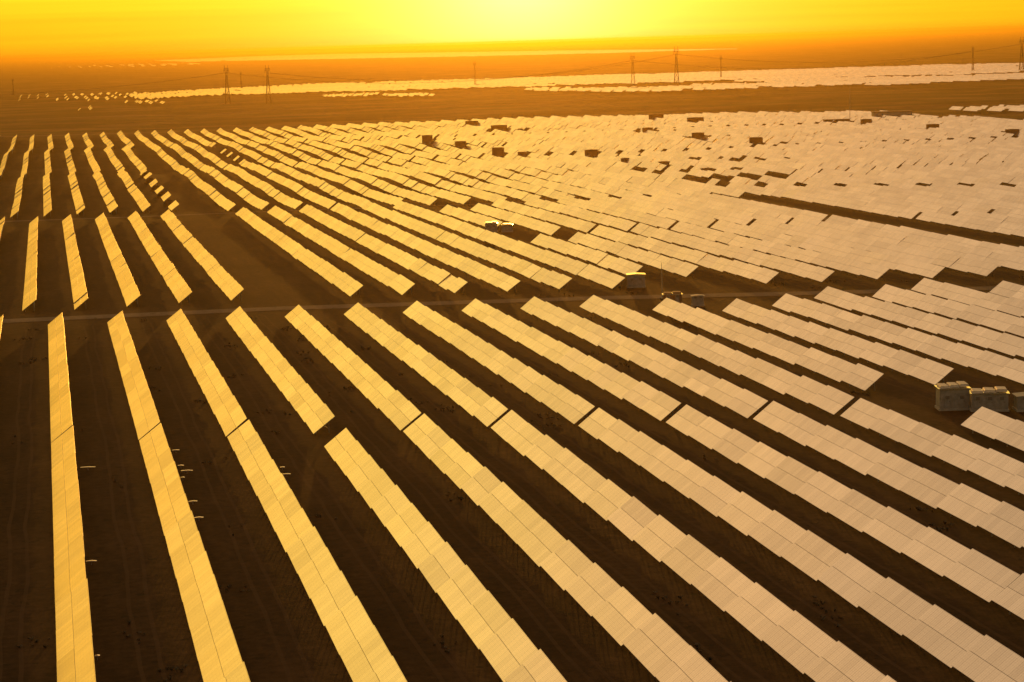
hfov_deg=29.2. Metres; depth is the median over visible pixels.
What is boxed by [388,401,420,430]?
solar table
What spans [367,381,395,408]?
solar table
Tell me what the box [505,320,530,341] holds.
solar table
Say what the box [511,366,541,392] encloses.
solar table
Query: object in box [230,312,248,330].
solar table
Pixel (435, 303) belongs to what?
road
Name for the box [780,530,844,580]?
solar table
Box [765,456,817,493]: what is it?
solar table
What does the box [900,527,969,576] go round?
solar table
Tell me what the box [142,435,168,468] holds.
solar table
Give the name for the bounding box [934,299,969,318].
solar table
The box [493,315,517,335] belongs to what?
solar table
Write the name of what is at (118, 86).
power line
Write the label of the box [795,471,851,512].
solar table
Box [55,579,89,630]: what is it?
solar table
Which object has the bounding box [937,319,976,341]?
solar table
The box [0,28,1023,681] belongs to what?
ground
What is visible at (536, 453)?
solar table
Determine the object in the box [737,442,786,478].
solar table
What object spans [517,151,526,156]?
transformer cabin
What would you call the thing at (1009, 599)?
solar table
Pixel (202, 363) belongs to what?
solar table
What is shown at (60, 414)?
solar table
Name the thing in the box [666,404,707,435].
solar table
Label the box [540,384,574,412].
solar table
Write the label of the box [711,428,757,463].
solar table
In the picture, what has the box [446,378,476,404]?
solar table
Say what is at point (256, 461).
solar table
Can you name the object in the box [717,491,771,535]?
solar table
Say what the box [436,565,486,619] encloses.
solar table
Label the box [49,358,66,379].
solar table
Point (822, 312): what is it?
solar table
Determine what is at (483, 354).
solar table
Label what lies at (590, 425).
solar table
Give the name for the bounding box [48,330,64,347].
solar table
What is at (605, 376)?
solar table
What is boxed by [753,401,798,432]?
solar table
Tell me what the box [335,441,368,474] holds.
solar table
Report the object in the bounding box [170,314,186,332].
solar table
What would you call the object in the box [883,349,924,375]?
solar table
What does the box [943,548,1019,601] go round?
solar table
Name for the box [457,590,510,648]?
solar table
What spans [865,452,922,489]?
solar table
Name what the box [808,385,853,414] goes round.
solar table
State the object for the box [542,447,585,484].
solar table
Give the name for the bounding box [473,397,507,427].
solar table
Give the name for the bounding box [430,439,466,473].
solar table
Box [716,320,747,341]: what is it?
solar table
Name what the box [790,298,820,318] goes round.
solar table
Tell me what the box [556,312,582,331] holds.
solar table
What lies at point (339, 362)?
solar table
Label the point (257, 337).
solar table
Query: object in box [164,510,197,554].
solar table
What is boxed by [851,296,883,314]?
solar table
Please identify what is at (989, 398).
door
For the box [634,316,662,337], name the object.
solar table
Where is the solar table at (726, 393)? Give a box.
[703,379,742,406]
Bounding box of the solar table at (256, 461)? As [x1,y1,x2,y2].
[241,445,271,479]
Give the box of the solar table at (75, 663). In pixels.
[57,633,93,681]
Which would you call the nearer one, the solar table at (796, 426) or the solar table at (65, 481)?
the solar table at (65, 481)
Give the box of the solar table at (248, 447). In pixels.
[234,432,263,463]
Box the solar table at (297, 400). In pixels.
[288,383,314,409]
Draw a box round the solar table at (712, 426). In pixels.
[688,416,731,449]
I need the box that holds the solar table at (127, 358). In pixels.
[118,347,136,368]
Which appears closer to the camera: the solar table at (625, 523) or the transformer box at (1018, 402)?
the solar table at (625, 523)
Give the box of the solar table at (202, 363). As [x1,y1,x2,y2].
[191,353,211,375]
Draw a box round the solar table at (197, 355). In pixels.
[186,346,206,367]
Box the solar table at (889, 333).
[870,322,905,343]
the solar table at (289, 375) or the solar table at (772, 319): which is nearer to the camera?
the solar table at (289, 375)
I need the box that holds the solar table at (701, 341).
[682,334,715,358]
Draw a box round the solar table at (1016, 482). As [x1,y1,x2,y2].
[1005,468,1023,494]
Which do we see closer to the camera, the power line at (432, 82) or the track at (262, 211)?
the track at (262, 211)
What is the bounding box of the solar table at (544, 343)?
[529,334,557,356]
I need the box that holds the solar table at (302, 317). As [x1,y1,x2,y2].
[291,310,309,328]
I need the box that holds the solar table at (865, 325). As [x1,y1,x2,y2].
[848,315,883,335]
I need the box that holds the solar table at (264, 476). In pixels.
[249,459,280,495]
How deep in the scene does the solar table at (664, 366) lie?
328.52 m
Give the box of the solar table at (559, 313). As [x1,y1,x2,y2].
[544,307,568,325]
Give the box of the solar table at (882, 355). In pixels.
[858,342,898,366]
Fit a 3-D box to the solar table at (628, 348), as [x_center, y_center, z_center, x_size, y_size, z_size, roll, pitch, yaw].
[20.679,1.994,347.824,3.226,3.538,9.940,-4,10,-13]
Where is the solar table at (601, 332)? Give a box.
[583,325,611,345]
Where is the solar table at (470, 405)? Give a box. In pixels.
[459,387,490,415]
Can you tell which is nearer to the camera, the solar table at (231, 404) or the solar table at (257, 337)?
the solar table at (231, 404)
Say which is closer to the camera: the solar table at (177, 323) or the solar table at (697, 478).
the solar table at (697, 478)
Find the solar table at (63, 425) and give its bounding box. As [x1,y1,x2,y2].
[51,412,72,442]
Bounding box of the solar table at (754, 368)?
[740,358,778,384]
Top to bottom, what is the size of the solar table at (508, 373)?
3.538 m
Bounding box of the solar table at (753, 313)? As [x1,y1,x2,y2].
[739,304,769,323]
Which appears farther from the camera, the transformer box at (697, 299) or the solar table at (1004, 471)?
the transformer box at (697, 299)
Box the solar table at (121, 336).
[112,327,129,346]
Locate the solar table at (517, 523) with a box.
[496,500,543,543]
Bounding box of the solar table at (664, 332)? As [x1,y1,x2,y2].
[649,322,679,343]
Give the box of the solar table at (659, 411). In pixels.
[641,391,680,420]
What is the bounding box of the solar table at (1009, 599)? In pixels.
[992,573,1023,618]
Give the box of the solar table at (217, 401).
[209,387,232,414]
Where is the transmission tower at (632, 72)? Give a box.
[630,56,635,86]
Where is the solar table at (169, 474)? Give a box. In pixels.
[150,461,178,498]
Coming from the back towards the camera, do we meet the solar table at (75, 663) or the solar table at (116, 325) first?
the solar table at (116, 325)
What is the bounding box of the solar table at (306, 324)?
[296,315,316,334]
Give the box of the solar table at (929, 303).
[912,294,946,313]
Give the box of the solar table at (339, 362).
[332,348,355,370]
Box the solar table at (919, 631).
[902,604,983,667]
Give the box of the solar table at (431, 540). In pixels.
[401,521,444,568]
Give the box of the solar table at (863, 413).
[840,398,887,429]
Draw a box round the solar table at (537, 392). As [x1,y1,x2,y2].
[525,375,557,402]
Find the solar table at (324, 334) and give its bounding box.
[309,328,331,348]
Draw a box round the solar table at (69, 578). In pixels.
[54,554,85,603]
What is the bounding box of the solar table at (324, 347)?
[317,334,338,355]
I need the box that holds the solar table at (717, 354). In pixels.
[701,342,734,366]
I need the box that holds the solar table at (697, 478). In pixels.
[664,460,712,497]
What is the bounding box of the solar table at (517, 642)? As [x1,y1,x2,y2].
[479,618,537,681]
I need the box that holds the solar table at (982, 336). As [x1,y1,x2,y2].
[962,326,1002,348]
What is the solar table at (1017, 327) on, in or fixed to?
on the ground
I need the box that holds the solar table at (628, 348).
[613,338,643,360]
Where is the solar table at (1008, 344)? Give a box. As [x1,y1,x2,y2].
[987,333,1023,356]
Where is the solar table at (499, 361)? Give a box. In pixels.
[485,350,512,374]
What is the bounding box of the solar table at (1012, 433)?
[995,419,1023,450]
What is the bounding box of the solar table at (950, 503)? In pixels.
[937,483,1000,526]
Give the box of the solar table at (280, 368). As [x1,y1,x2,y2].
[267,358,290,381]
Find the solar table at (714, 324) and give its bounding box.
[699,314,729,334]
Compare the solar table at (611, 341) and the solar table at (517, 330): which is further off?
the solar table at (517, 330)
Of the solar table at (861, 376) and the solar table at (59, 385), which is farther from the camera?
the solar table at (59, 385)
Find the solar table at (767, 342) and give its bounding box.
[753,333,788,356]
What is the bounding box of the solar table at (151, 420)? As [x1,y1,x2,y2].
[135,409,159,439]
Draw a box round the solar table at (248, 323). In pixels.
[235,317,253,337]
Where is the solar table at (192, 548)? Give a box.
[170,531,204,576]
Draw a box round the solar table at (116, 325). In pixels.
[109,316,124,335]
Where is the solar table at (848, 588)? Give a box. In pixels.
[817,553,885,607]
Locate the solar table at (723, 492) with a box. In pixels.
[689,475,739,516]
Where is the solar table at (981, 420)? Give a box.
[961,407,1014,439]
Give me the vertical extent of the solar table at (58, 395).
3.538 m
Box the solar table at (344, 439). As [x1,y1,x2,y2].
[324,428,355,460]
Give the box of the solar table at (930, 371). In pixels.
[908,358,953,384]
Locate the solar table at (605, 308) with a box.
[592,299,618,317]
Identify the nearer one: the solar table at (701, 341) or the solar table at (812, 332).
the solar table at (701, 341)
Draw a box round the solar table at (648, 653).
[622,613,689,676]
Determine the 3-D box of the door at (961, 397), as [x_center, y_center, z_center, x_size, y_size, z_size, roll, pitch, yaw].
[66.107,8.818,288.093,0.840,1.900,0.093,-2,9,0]
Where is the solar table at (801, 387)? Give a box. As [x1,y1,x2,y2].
[784,375,825,404]
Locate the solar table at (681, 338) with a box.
[665,328,696,351]
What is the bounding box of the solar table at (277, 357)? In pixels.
[261,351,283,373]
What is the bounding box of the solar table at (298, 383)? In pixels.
[281,375,305,400]
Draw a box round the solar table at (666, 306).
[653,298,680,316]
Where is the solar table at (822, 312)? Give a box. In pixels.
[808,303,841,323]
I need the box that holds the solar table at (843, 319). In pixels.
[828,310,860,330]
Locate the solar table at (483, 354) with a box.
[472,343,499,365]
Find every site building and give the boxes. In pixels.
[823,119,849,124]
[871,110,911,116]
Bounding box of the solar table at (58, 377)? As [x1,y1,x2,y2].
[49,365,67,387]
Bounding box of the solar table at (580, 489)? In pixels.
[562,464,605,502]
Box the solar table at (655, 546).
[632,514,685,561]
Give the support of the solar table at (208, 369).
on the ground
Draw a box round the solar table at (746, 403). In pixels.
[724,389,767,417]
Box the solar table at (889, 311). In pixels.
[871,301,905,321]
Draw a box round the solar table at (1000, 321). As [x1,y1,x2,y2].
[980,310,1018,332]
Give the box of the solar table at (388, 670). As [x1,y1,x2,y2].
[363,656,406,681]
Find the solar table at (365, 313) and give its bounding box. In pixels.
[351,307,371,327]
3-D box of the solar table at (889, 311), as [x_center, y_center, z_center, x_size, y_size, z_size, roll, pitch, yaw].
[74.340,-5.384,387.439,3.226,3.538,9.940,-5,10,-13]
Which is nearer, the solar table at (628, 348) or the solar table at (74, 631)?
the solar table at (74, 631)
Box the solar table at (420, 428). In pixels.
[403,413,436,444]
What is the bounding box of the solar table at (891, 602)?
[857,577,932,635]
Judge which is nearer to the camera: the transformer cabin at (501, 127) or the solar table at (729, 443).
the solar table at (729, 443)
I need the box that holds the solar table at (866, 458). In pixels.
[834,438,886,474]
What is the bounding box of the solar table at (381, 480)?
[358,469,394,507]
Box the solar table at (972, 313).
[957,304,993,324]
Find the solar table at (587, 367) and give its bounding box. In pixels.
[571,355,603,379]
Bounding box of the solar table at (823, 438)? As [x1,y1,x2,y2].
[805,425,854,459]
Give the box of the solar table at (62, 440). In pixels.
[51,426,73,455]
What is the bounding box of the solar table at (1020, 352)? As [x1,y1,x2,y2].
[1015,346,1023,356]
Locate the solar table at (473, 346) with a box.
[460,336,487,358]
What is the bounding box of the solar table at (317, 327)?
[303,321,324,340]
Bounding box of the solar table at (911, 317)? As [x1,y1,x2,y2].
[892,307,927,328]
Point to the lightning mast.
(661, 281)
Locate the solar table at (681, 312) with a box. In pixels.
[668,303,694,322]
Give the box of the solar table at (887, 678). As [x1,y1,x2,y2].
[880,675,895,681]
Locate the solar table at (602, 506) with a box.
[584,479,631,520]
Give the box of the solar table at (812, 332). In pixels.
[794,322,828,343]
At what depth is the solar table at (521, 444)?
268.04 m
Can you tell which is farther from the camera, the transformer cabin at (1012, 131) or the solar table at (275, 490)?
the transformer cabin at (1012, 131)
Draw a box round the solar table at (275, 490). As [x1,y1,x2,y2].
[257,473,290,512]
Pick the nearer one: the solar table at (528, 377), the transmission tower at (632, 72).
the solar table at (528, 377)
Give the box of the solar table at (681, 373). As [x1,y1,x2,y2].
[664,361,698,387]
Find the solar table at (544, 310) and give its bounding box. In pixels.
[532,301,556,320]
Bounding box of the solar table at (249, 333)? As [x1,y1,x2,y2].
[240,324,258,342]
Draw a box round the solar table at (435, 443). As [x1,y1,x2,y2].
[416,426,450,458]
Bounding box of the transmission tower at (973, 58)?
[972,48,973,69]
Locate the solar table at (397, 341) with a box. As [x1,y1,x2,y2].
[383,332,407,352]
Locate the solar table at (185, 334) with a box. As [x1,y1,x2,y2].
[176,326,193,344]
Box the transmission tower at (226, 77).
[223,65,230,102]
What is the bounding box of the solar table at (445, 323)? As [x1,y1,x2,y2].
[430,317,453,337]
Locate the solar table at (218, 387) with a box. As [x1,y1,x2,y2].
[204,377,227,402]
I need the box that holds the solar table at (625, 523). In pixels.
[607,496,656,540]
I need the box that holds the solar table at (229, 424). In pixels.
[220,406,246,435]
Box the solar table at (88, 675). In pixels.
[73,664,95,681]
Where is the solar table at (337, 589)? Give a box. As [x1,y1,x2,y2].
[310,571,354,625]
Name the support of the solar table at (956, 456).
on the ground
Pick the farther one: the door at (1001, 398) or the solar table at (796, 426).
the door at (1001, 398)
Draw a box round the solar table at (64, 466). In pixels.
[52,450,75,483]
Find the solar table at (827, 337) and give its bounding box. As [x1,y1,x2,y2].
[815,328,851,350]
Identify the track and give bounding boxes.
[0,110,786,136]
[4,200,588,221]
[21,86,1020,119]
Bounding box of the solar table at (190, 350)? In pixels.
[183,338,202,358]
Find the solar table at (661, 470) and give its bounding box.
[640,445,685,481]
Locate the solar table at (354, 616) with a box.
[324,596,372,654]
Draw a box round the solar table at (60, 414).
[50,402,70,428]
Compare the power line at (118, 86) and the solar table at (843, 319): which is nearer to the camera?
the solar table at (843, 319)
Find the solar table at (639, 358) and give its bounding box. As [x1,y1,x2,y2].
[629,344,660,369]
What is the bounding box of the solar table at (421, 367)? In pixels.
[412,352,438,376]
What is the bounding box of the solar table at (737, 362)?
[720,350,754,375]
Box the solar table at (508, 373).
[497,358,526,383]
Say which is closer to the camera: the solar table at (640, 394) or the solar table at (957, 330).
the solar table at (640, 394)
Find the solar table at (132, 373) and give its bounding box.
[122,363,141,386]
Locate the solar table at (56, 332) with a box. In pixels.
[48,323,63,341]
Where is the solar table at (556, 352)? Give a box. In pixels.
[542,341,571,363]
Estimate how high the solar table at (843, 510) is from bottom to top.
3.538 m
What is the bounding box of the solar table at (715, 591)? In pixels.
[691,557,753,611]
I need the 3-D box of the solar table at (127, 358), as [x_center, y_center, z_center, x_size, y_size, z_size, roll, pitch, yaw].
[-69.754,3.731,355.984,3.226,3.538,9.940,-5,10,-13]
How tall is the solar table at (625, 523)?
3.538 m
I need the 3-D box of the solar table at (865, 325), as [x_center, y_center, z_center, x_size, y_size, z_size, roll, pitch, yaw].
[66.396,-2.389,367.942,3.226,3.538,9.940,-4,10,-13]
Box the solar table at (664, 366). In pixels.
[645,353,679,377]
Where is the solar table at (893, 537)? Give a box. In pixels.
[862,506,926,552]
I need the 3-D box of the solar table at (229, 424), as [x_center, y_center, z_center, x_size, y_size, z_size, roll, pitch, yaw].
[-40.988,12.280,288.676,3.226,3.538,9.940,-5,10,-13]
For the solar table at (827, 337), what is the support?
on the ground
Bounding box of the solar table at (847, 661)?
[803,641,885,681]
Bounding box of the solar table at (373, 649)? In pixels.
[340,625,391,681]
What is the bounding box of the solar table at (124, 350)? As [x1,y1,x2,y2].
[116,340,133,360]
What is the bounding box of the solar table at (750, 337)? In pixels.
[734,327,766,348]
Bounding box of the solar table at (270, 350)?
[255,343,277,365]
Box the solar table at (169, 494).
[154,476,183,514]
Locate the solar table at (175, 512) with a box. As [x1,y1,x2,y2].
[159,493,190,535]
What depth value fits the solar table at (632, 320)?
386.77 m
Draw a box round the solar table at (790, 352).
[772,341,808,364]
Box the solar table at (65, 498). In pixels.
[52,480,79,516]
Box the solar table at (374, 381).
[357,372,384,397]
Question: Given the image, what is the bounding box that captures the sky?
[0,0,1023,57]
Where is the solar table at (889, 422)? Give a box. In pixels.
[868,409,919,442]
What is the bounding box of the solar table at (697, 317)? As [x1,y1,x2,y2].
[683,307,712,327]
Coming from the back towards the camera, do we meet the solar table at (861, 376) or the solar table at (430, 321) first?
the solar table at (430, 321)
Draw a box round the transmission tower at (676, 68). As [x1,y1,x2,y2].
[673,47,678,85]
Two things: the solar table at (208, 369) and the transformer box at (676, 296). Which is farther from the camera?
the transformer box at (676, 296)
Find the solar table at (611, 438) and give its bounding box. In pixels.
[597,419,637,451]
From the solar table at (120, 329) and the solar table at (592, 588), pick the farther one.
the solar table at (120, 329)
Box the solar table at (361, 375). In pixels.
[348,363,374,388]
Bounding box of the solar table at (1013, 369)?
[996,358,1023,385]
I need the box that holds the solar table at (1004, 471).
[967,448,1023,486]
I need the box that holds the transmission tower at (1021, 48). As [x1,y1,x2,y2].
[1019,37,1023,69]
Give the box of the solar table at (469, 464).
[445,452,482,488]
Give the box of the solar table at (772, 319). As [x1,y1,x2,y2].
[756,309,788,330]
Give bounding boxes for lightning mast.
[660,263,662,298]
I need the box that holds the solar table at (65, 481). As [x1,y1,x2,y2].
[52,465,77,499]
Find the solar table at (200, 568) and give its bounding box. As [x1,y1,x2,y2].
[176,551,212,601]
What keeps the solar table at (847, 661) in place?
on the ground
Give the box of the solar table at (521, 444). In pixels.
[507,423,544,455]
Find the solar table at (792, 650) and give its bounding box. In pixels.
[762,610,835,673]
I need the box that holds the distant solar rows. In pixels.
[18,49,1023,111]
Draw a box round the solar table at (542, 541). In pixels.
[517,519,566,566]
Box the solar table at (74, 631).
[56,604,91,661]
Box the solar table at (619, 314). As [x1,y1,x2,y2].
[606,305,632,324]
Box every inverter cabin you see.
[484,221,497,231]
[626,272,645,287]
[934,381,970,410]
[969,386,1009,411]
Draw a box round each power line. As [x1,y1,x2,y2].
[1,73,223,94]
[232,60,633,82]
[270,54,677,80]
[634,51,969,68]
[674,44,1019,62]
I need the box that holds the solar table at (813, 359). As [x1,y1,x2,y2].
[794,347,832,372]
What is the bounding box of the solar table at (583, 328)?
[569,318,597,339]
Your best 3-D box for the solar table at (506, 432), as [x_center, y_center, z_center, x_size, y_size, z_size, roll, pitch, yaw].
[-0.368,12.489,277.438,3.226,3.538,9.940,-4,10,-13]
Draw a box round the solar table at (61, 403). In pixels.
[50,391,70,417]
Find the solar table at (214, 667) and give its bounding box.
[198,630,242,681]
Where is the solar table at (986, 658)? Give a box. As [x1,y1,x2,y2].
[951,635,1023,681]
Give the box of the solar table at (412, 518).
[385,503,426,546]
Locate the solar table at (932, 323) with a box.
[914,313,950,334]
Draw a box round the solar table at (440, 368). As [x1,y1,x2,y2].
[423,360,451,384]
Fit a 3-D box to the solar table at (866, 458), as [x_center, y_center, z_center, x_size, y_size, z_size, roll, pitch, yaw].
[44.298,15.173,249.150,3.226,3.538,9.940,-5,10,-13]
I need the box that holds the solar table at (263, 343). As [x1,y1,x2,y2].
[250,336,270,357]
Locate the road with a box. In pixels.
[2,285,1023,322]
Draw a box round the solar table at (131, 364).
[120,355,139,376]
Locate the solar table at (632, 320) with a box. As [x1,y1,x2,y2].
[619,311,646,330]
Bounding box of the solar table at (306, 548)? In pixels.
[286,526,325,573]
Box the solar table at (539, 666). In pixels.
[505,649,566,681]
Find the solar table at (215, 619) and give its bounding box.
[190,600,231,658]
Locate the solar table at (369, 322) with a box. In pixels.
[359,313,380,333]
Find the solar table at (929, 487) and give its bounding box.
[899,468,958,508]
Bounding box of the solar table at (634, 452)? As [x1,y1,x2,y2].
[618,431,661,465]
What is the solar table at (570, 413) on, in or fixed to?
on the ground
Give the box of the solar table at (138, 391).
[127,379,148,405]
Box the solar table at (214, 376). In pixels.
[199,368,221,392]
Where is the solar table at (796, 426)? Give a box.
[778,413,824,445]
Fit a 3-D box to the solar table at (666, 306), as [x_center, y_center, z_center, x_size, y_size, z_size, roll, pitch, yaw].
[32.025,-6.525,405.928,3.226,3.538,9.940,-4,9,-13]
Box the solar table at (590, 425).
[578,408,616,438]
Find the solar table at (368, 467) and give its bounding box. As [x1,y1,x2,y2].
[346,454,380,491]
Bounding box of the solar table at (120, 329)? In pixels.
[110,322,126,339]
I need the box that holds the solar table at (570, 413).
[557,394,594,424]
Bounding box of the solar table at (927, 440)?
[898,422,950,456]
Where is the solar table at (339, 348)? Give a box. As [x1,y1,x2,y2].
[324,341,347,362]
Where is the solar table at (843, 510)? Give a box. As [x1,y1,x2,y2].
[827,489,885,531]
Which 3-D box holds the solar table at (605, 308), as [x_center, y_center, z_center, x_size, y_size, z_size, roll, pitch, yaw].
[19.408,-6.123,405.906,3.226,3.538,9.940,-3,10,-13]
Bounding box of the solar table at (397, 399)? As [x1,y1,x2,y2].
[377,390,407,418]
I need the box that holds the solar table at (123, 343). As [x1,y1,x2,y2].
[114,335,131,353]
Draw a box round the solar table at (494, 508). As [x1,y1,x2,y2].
[478,482,521,523]
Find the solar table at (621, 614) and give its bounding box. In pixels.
[591,587,651,645]
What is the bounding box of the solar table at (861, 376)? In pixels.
[840,363,882,391]
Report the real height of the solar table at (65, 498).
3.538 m
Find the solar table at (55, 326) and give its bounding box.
[48,318,63,335]
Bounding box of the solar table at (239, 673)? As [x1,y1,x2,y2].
[220,662,249,681]
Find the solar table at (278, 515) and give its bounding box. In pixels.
[266,489,300,531]
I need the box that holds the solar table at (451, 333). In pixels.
[439,323,464,344]
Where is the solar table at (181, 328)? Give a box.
[173,319,190,338]
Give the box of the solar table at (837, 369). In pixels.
[816,356,854,381]
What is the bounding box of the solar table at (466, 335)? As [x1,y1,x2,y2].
[450,329,475,351]
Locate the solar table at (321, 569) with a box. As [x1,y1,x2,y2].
[297,547,339,598]
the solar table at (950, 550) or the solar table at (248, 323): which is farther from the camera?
the solar table at (248, 323)
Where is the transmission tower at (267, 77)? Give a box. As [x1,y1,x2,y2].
[264,65,271,103]
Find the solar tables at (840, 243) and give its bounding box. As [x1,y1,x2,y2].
[0,110,1023,330]
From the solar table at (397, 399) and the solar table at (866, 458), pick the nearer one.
the solar table at (866, 458)
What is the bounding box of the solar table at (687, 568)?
[660,534,718,584]
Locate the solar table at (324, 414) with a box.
[304,404,334,433]
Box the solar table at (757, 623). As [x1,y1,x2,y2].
[724,582,793,640]
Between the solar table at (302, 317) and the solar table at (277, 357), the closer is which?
the solar table at (277, 357)
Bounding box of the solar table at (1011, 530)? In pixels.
[976,501,1023,547]
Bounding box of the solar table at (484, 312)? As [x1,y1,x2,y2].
[471,304,495,322]
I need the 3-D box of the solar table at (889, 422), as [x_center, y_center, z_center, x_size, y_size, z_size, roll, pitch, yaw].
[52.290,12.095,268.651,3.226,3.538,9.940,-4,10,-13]
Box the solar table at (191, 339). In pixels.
[179,332,198,352]
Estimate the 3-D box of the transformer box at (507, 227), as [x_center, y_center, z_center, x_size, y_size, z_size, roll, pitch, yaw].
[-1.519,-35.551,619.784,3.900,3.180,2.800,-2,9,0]
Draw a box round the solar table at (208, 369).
[195,361,216,384]
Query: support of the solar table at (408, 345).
on the ground
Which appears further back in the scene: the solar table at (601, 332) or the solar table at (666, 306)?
the solar table at (666, 306)
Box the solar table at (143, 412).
[132,399,155,425]
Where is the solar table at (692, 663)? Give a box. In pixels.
[655,645,727,681]
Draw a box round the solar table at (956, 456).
[931,435,987,470]
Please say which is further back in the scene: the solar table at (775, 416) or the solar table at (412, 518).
the solar table at (775, 416)
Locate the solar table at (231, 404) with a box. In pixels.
[214,395,239,423]
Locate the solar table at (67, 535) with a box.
[53,515,82,555]
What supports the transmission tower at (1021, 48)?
on the ground
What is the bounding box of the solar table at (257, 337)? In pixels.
[244,330,264,350]
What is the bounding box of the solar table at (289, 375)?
[274,366,298,390]
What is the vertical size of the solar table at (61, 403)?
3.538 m
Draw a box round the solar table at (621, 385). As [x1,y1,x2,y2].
[604,372,639,399]
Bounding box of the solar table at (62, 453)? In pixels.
[51,438,74,468]
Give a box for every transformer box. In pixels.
[501,223,512,231]
[662,291,682,302]
[690,294,704,306]
[1012,392,1023,411]
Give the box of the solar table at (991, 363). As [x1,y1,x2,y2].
[968,350,1012,376]
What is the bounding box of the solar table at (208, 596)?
[183,574,221,627]
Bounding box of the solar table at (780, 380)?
[761,367,799,394]
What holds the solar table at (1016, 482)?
on the ground
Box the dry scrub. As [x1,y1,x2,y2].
[12,277,1023,680]
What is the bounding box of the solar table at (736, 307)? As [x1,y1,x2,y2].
[722,298,752,318]
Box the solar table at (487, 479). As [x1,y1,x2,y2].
[461,466,501,505]
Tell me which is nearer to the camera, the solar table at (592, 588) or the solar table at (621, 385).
the solar table at (592, 588)
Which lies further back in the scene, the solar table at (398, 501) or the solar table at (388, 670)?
the solar table at (398, 501)
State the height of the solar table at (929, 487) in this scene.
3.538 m
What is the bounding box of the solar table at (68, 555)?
[54,533,84,578]
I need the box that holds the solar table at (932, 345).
[916,335,955,359]
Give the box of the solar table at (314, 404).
[296,394,323,421]
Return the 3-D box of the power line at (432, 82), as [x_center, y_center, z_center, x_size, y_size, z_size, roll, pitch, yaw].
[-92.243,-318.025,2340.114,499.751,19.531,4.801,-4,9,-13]
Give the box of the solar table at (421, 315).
[412,306,433,324]
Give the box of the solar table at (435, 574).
[418,542,464,592]
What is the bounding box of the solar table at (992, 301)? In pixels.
[974,292,1008,310]
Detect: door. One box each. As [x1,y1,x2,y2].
[630,278,633,285]
[699,295,702,303]
[945,395,949,407]
[959,395,964,407]
[975,396,980,408]
[987,396,992,408]
[999,396,1004,408]
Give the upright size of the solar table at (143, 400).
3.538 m
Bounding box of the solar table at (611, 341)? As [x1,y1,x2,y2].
[597,330,627,352]
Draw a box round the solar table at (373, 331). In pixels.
[366,319,388,339]
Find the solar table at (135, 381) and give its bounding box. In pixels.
[124,370,144,394]
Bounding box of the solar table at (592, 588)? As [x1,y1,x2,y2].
[564,563,620,616]
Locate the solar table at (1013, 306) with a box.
[996,297,1023,316]
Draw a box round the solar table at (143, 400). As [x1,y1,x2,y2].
[130,389,151,416]
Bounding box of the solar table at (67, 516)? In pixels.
[53,497,80,536]
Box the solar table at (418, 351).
[402,344,427,368]
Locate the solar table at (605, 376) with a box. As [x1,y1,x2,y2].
[587,363,620,389]
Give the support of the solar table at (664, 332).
on the ground
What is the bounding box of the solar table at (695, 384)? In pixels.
[683,369,720,396]
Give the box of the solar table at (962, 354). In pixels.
[941,343,983,367]
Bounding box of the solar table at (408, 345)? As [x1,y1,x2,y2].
[392,338,416,360]
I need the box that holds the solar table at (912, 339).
[892,328,930,351]
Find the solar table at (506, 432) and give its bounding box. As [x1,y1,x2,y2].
[491,410,527,442]
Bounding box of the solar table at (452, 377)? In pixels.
[434,369,463,395]
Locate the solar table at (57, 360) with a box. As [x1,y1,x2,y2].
[49,350,66,370]
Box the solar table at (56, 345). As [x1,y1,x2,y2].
[48,336,64,355]
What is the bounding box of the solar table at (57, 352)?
[49,343,65,362]
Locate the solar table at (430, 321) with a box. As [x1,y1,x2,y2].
[420,311,443,331]
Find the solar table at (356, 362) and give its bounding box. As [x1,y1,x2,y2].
[340,355,364,379]
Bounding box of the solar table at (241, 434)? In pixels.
[227,420,255,450]
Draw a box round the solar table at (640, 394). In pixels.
[622,381,659,409]
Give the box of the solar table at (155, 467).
[146,448,173,480]
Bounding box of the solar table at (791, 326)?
[775,316,807,336]
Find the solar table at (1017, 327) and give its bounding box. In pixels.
[1005,317,1023,336]
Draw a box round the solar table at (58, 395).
[50,382,68,406]
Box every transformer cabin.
[422,135,432,145]
[455,141,465,148]
[465,121,477,125]
[491,125,507,131]
[492,147,503,157]
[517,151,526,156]
[585,149,597,157]
[642,127,652,131]
[648,114,663,119]
[658,161,669,167]
[687,117,703,122]
[692,132,703,141]
[700,168,712,176]
[749,137,762,146]
[861,119,871,124]
[926,124,938,128]
[1005,129,1018,133]
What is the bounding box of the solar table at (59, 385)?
[50,374,68,396]
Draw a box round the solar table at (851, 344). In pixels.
[836,335,873,358]
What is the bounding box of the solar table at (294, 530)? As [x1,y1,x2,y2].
[275,508,312,551]
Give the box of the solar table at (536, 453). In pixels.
[524,434,563,469]
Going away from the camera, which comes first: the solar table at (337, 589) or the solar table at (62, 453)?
the solar table at (337, 589)
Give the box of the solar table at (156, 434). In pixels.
[139,423,164,454]
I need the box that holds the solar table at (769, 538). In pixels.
[747,510,805,556]
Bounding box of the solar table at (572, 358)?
[557,347,586,371]
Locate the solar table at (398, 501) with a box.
[371,484,410,526]
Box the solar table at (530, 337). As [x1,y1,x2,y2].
[517,327,543,348]
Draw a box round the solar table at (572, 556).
[539,540,592,590]
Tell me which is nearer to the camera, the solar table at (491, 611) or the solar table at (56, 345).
the solar table at (491, 611)
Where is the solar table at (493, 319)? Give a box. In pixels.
[482,309,506,328]
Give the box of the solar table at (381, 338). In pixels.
[374,326,396,346]

